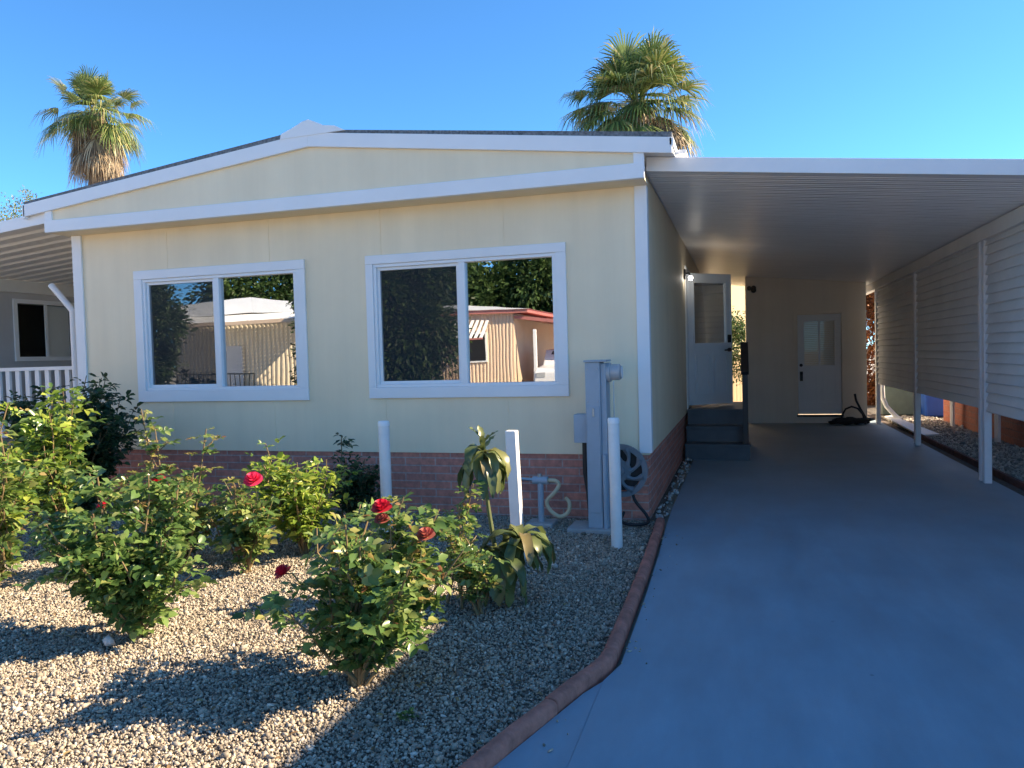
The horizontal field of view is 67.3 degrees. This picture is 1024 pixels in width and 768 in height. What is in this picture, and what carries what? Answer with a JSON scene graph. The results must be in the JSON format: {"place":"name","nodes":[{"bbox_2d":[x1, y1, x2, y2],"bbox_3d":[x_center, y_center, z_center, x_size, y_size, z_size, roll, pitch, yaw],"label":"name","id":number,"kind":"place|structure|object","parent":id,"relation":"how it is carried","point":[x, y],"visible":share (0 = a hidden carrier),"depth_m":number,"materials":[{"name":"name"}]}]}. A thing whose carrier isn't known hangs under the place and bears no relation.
{"place":"outdoors","nodes":[
{"label":"outdoors","id":0,"kind":"place"},
{"bbox_2d":[0,366,72,448],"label":"porch railing","id":1,"kind":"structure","parent":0,"point":[28,370],"depth_m":9.01,"materials":[{"name":"white wood"}]},
{"bbox_2d":[0,292,74,432],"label":"neighbour house","id":2,"kind":"structure","parent":0,"point":[34,330],"depth_m":11.41,"materials":[{"name":"grey"}]},
{"bbox_2d":[12,298,74,360],"bbox_3d":[-6.862,-0.782,11.310,0.065,0.880,1.050,-1,2,17],"label":"window","id":3,"kind":"structure","parent":2,"relation":"in","point":[56,322],"depth_m":11.45,"materials":[{"name":"white paint"}]},
{"bbox_2d":[0,460,683,767],"bbox_3d":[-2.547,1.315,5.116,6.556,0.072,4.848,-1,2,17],"label":"gravel","id":4,"kind":"structure","parent":0,"point":[79,688],"depth_m":3.57,"materials":[{"name":"beige gravel"}]},
{"bbox_2d":[0,400,56,583],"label":"rose bush","id":5,"kind":"object","parent":4,"relation":"on","point":[15,476],"visible":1,"depth_m":4.94,"materials":[{"name":"green plant"}]},
{"bbox_2d":[0,213,78,407],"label":"side awning","id":6,"kind":"object","parent":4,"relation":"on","point":[35,258],"visible":0.3,"depth_m":9.31,"materials":[{"name":"white paint"}]},
{"bbox_2d":[0,382,105,548],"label":"garden shrub","id":7,"kind":"object","parent":4,"relation":"on","point":[61,457],"visible":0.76,"depth_m":5.75,"materials":[{"name":"green plant"}]},
{"bbox_2d":[0,371,152,517],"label":"dark shrub","id":8,"kind":"object","parent":4,"relation":"on","point":[106,437],"visible":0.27,"depth_m":7.15,"materials":[{"name":"green plant"}]},
{"bbox_2d":[102,634,115,646],"bbox_3d":[-2.048,1.308,3.904,0.055,0.064,0.060,0,3,42],"label":"pale stone","id":9,"kind":"object","parent":4,"relation":"on","point":[108,640],"visible":1,"depth_m":3.89,"materials":[{"name":"white stone"}]},
{"bbox_2d":[12,466,217,641],"bbox_3d":[-2.065,0.879,4.003,1.044,0.919,0.919,-1,2,17],"label":"rose bush","id":10,"kind":"object","parent":4,"relation":"on","point":[115,576],"visible":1,"depth_m":3.92,"materials":[{"name":"green plant"}]},
{"bbox_2d":[114,409,230,564],"bbox_3d":[-2.357,0.732,5.417,0.722,1.126,0.812,0,3,42],"label":"rose bush","id":11,"kind":"object","parent":4,"relation":"on","point":[200,511],"visible":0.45,"depth_m":5.38,"materials":[{"name":"green plant"}]},
{"bbox_2d":[199,471,285,573],"bbox_3d":[-1.815,0.928,5.189,0.580,0.722,0.558,-2,2,-18],"label":"rose bush","id":12,"kind":"object","parent":4,"relation":"on","point":[243,521],"visible":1,"depth_m":5.12,"materials":[{"name":"green plant"}]},
{"bbox_2d":[242,436,361,553],"bbox_3d":[-1.584,0.827,5.706,0.838,0.875,0.929,-2,2,1],"label":"citrus shrub","id":13,"kind":"object","parent":4,"relation":"on","point":[298,519],"visible":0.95,"depth_m":5.59,"materials":[{"name":"green plant"}]},
{"bbox_2d":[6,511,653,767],"bbox_3d":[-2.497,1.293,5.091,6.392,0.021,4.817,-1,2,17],"label":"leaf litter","id":14,"kind":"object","parent":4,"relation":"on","point":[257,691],"visible":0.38,"depth_m":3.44,"materials":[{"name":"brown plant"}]},
{"bbox_2d":[322,432,391,520],"bbox_3d":[-1.422,0.825,6.803,0.567,0.789,0.787,0,3,38],"label":"dark shrub","id":15,"kind":"object","parent":4,"relation":"on","point":[362,487],"visible":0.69,"depth_m":6.81,"materials":[{"name":"green plant"}]},
{"bbox_2d":[230,492,487,686],"bbox_3d":[-0.612,0.907,3.390,0.947,0.828,0.937,-1,2,17],"label":"rose bush","id":16,"kind":"object","parent":4,"relation":"on","point":[374,613],"visible":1,"depth_m":3.25,"materials":[{"name":"green plant"}]},
{"bbox_2d":[378,421,392,536],"bbox_3d":[-1.018,0.771,6.189,0.096,0.949,0.094,-1,2,17],"label":"bollard","id":17,"kind":"object","parent":4,"relation":"on","point":[384,459],"visible":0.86,"depth_m":6.15,"materials":[{"name":"paint"}]},
{"bbox_2d":[395,707,418,720],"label":"weed","id":18,"kind":"object","parent":4,"relation":"on","point":[405,712],"visible":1,"depth_m":3.02,"materials":[{"name":"green plant"}]},
{"bbox_2d":[439,480,510,615],"bbox_3d":[-0.232,0.918,4.274,0.507,0.718,0.449,-1,2,17],"label":"rose bush","id":19,"kind":"object","parent":4,"relation":"on","point":[472,579],"visible":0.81,"depth_m":4.24,"materials":[{"name":"plant"}]},
{"bbox_2d":[448,425,555,607],"bbox_3d":[-0.068,0.765,4.464,0.588,1.037,0.526,-1,2,17],"label":"long leaved plant","id":20,"kind":"object","parent":4,"relation":"on","point":[490,468],"visible":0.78,"depth_m":4.43,"materials":[{"name":"green plant"}]},
{"bbox_2d":[458,699,556,767],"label":"edging stone","id":21,"kind":"object","parent":4,"relation":"on","point":[499,747],"visible":0.85,"depth_m":2.81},
{"bbox_2d":[505,430,525,559],"bbox_3d":[0.024,0.785,5.356,0.105,0.925,0.080,-1,2,17],"label":"bollard","id":22,"kind":"object","parent":4,"relation":"on","point":[514,481],"visible":0.6,"depth_m":5.32,"materials":[{"name":"paint"}]},
{"bbox_2d":[521,473,571,528],"bbox_3d":[0.292,0.976,6.444,0.430,0.450,0.220,-1,2,17],"label":"gas riser","id":23,"kind":"object","parent":4,"relation":"on","point":[539,480],"visible":0.98,"depth_m":6.41,"materials":[{"name":"metal"}]},
{"bbox_2d":[544,648,616,713],"bbox_3d":[0.316,1.283,3.336,0.085,0.080,0.592,0,2,31],"label":"edging stone","id":24,"kind":"object","parent":4,"relation":"on","point":[597,671],"visible":0.82,"depth_m":3.29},
{"bbox_2d":[567,359,622,534],"bbox_3d":[0.684,0.501,6.243,0.449,1.392,0.340,-1,2,17],"label":"meter pedestal","id":25,"kind":"object","parent":4,"relation":"on","point":[591,429],"visible":0.94,"depth_m":6.14,"materials":[{"name":"metal"}]},
{"bbox_2d":[607,417,622,548],"bbox_3d":[0.758,0.732,5.656,0.092,0.969,0.088,-1,2,17],"label":"bollard","id":26,"kind":"object","parent":4,"relation":"on","point":[615,481],"visible":0.95,"depth_m":5.62,"materials":[{"name":"paint"}]},
{"bbox_2d":[604,608,632,663],"bbox_3d":[0.540,1.259,3.874,0.074,0.080,0.568,-1,2,17],"label":"edging stone","id":27,"kind":"object","parent":4,"relation":"on","point":[617,639],"visible":0.88,"depth_m":3.83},
{"bbox_2d":[622,578,644,621],"bbox_3d":[0.701,1.238,4.431,0.069,0.080,0.568,-1,2,16],"label":"edging stone","id":28,"kind":"object","parent":4,"relation":"on","point":[632,602],"visible":0.88,"depth_m":4.39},
{"bbox_2d":[620,444,649,525],"bbox_3d":[0.912,0.827,6.391,0.465,0.646,0.314,-1,2,17],"label":"hose reel","id":29,"kind":"object","parent":4,"relation":"on","point":[634,469],"visible":0.58,"depth_m":6.39,"materials":[{"name":"plastic"}]},
{"bbox_2d":[635,553,653,588],"bbox_3d":[0.860,1.206,4.988,0.068,0.080,0.568,-1,2,16],"label":"edging stone","id":30,"kind":"object","parent":4,"relation":"on","point":[645,568],"visible":0.91,"depth_m":4.95,"materials":[{"name":"red brick"}]},
{"bbox_2d":[644,534,658,560],"bbox_3d":[1.010,1.188,5.548,0.070,0.080,0.569,-1,2,15],"label":"edging stone","id":31,"kind":"object","parent":4,"relation":"on","point":[652,546],"visible":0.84,"depth_m":5.51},
{"bbox_2d":[651,517,664,542],"bbox_3d":[1.161,1.156,6.108,0.069,0.080,0.569,-1,2,15],"label":"edging stone","id":32,"kind":"object","parent":4,"relation":"on","point":[658,528],"visible":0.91,"depth_m":6.05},
{"bbox_2d":[655,457,691,517],"bbox_3d":[1.793,1.059,8.333,0.146,0.074,3.606,-1,2,17],"label":"pebble strip","id":33,"kind":"object","parent":4,"relation":"on","point":[675,491],"visible":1,"depth_m":8.04,"materials":[{"name":"stone"}]},
{"bbox_2d":[0,0,1023,348],"label":"sky","id":34,"kind":"structure","parent":0,"point":[940,79],"materials":[{"name":"blue"}]},
{"bbox_2d":[493,682,602,767],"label":"driveway apron","id":35,"kind":"object","parent":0,"point":[531,752],"visible":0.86,"depth_m":2.84,"materials":[{"name":"paint"}]},
{"bbox_2d":[567,357,1023,767],"bbox_3d":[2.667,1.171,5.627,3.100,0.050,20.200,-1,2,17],"label":"driveway","id":36,"kind":"structure","parent":0,"point":[827,595],"depth_m":4.01,"materials":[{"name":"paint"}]},
{"bbox_2d":[0,185,37,220],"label":"leafy tree","id":37,"kind":"object","parent":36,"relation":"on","point":[13,210],"visible":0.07,"depth_m":40.03,"materials":[{"name":"green plant"}]},
{"bbox_2d":[29,64,154,190],"bbox_3d":[-19.750,-7.271,37.092,5.619,15.961,5.259,-1,2,17],"label":"fan palm","id":38,"kind":"object","parent":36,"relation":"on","point":[98,142],"visible":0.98,"depth_m":35.93,"materials":[{"name":"green plant"}]},
{"bbox_2d":[22,119,732,520],"bbox_3d":[0.312,-0.862,13.692,6.965,3.658,14.016,-1,2,17],"label":"mobile home","id":39,"kind":"object","parent":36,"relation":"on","point":[308,289],"visible":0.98,"depth_m":7.16,"materials":[{"name":"beige paint"}]},
{"bbox_2d":[133,259,309,401],"bbox_3d":[-2.918,-0.504,7.706,2.000,1.350,0.096,-1,2,17],"label":"window","id":40,"kind":"structure","parent":39,"relation":"in","point":[199,337],"depth_m":7.68,"materials":[{"name":"white paint"}]},
{"bbox_2d":[365,242,568,398],"bbox_3d":[-0.427,-0.545,6.959,1.912,1.330,0.096,-1,2,17],"label":"window","id":41,"kind":"structure","parent":39,"relation":"in","point":[484,326],"depth_m":6.93,"materials":[{"name":"white paint"}]},
{"bbox_2d":[683,269,692,279],"bbox_3d":[2.438,-1.512,10.643,0.122,0.158,0.100,-1,2,17],"label":"wall lamp","id":42,"kind":"object","parent":39,"relation":"attached to","point":[685,273],"visible":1,"depth_m":10.62,"materials":[{"name":"black paint"}]},
{"bbox_2d":[686,273,732,404],"bbox_3d":[2.858,-0.649,11.121,0.619,1.880,0.579,-1,2,17],"label":"door","id":43,"kind":"structure","parent":39,"relation":"in","point":[709,315],"depth_m":11.10,"materials":[{"name":"paint"}]},
{"bbox_2d":[497,534,677,767],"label":"spilled stones","id":44,"kind":"object","parent":36,"relation":"on","point":[549,750],"visible":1,"depth_m":3.68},
{"bbox_2d":[558,27,713,156],"bbox_3d":[3.893,-5.103,23.775,4.800,11.288,5.555,-1,2,17],"label":"fan palm","id":45,"kind":"object","parent":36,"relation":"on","point":[636,72],"visible":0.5,"depth_m":22.43,"materials":[{"name":"green plant"}]},
{"bbox_2d":[685,402,750,459],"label":"porch steps","id":46,"kind":"structure","parent":36,"relation":"on","point":[718,428],"depth_m":10.29,"materials":[{"name":"paint"}]},
{"bbox_2d":[740,342,748,443],"bbox_3d":[3.301,0.071,10.900,0.100,1.322,2.148,-1,2,17],"label":"handrail","id":47,"kind":"object","parent":46,"relation":"on","point":[744,360],"visible":1,"depth_m":9.93,"materials":[{"name":"black metal"}]},
{"bbox_2d":[745,276,866,422],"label":"storage shed","id":48,"kind":"structure","parent":36,"relation":"on","point":[806,341],"depth_m":14.58,"materials":[{"name":"beige paint"}]},
{"bbox_2d":[747,286,755,292],"bbox_3d":[4.585,-1.815,14.720,0.175,0.145,0.139,-1,2,17],"label":"security lamp","id":49,"kind":"object","parent":48,"relation":"attached to","point":[752,289],"visible":1,"depth_m":14.71,"materials":[{"name":"black paint"}]},
{"bbox_2d":[797,314,841,413],"bbox_3d":[5.796,-0.370,14.495,0.760,1.880,0.110,-1,2,17],"label":"door","id":50,"kind":"structure","parent":48,"relation":"in","point":[819,385],"depth_m":14.52,"materials":[{"name":"paint"}]},
{"bbox_2d":[646,149,1023,483],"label":"carport","id":51,"kind":"object","parent":36,"relation":"on","point":[929,252],"visible":0.91,"depth_m":7.89,"materials":[{"name":"metal"}]},
{"bbox_2d":[881,385,902,418],"bbox_3d":[7.034,0.343,14.251,0.101,0.697,0.432,-3,2,-32],"label":"downspout","id":52,"kind":"object","parent":51,"relation":"attached to","point":[887,407],"visible":0.71,"depth_m":14.31,"materials":[{"name":"white paint"}]},
{"bbox_2d":[828,394,874,424],"bbox_3d":[6.211,0.465,14.077,0.766,0.568,0.495,-1,2,17],"label":"hose heap","id":53,"kind":"object","parent":36,"relation":"on","point":[842,420],"visible":1,"depth_m":13.98,"materials":[{"name":"black rubber"}]},
{"bbox_2d":[943,399,1023,447],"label":"neighbour house","id":54,"kind":"structure","parent":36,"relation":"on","point":[1008,430],"depth_m":11.60,"materials":[{"name":"orange brick"}]},
{"bbox_2d":[798,414,869,417],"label":"backyard ground","id":55,"kind":"structure","parent":0,"point":[821,414],"depth_m":16.64,"materials":[{"name":"beige concrete"}]},
{"bbox_2d":[732,354,741,401],"bbox_3d":[6.017,-0.155,20.940,5.300,1.313,0.065,-3,3,-36],"label":"wooden fence","id":56,"kind":"object","parent":55,"relation":"on","point":[737,393],"visible":0.05,"depth_m":21.01,"materials":[{"name":"yellow wood"}]},
{"bbox_2d":[731,285,744,353],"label":"yellow house","id":57,"kind":"structure","parent":55,"relation":"on","point":[738,298],"depth_m":27.10,"materials":[{"name":"paint"}]},
{"bbox_2d":[731,304,745,385],"bbox_3d":[5.386,-0.793,19.480,2.119,2.835,1.751,-2,2,-16],"label":"leafy tree","id":58,"kind":"object","parent":55,"relation":"on","point":[737,339],"visible":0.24,"depth_m":19.38,"materials":[{"name":"green plant"}]},
{"bbox_2d":[867,405,1019,471],"bbox_3d":[6.893,0.829,11.556,1.260,0.001,26.000,-1,2,17],"label":"side gravel bed","id":59,"kind":"object","parent":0,"point":[871,409],"depth_m":16.14,"materials":[{"name":"grey gravel"}]},
{"bbox_2d":[866,292,875,405],"bbox_3d":[8.934,-1.312,18.605,2.202,4.196,2.260,-1,2,17],"label":"leafy tree","id":60,"kind":"object","parent":59,"relation":"on","point":[870,349],"visible":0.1,"depth_m":18.44,"materials":[{"name":"brown plant"}]},
{"bbox_2d":[881,386,913,414],"bbox_3d":[7.980,0.294,15.961,0.710,0.669,0.620,-1,2,17],"label":"storage box","id":61,"kind":"object","parent":59,"relation":"on","point":[900,402],"visible":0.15,"depth_m":15.72,"materials":[{"name":"green plastic"}]},
{"bbox_2d":[921,394,942,416],"bbox_3d":[8.489,0.126,15.352,0.660,1.020,0.720,-1,2,17],"label":"blue bin","id":62,"kind":"object","parent":59,"relation":"on","point":[931,406],"visible":0.11,"depth_m":15.14,"materials":[{"name":"plastic"}]},
{"bbox_2d":[867,412,1023,495],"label":"soil strip","id":63,"kind":"object","parent":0,"point":[976,469],"depth_m":9.88,"materials":[{"name":"brown soil"}]},
{"bbox_2d":[909,431,1023,490],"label":"edging board","id":64,"kind":"object","parent":63,"relation":"on","point":[1010,479],"visible":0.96,"depth_m":9.21,"materials":[{"name":"wood"}]},
{"bbox_2d":[885,415,939,435],"bbox_3d":[6.811,0.699,13.169,0.301,0.094,2.846,-1,2,16],"label":"white plank","id":65,"kind":"object","parent":64,"relation":"on","point":[907,425],"visible":0.71,"depth_m":12.90,"materials":[{"name":"paint"}]},
{"bbox_2d":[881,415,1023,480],"bbox_3d":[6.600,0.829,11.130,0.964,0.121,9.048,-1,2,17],"label":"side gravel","id":66,"kind":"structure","parent":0,"point":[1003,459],"depth_m":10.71,"materials":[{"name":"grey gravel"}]}
]}

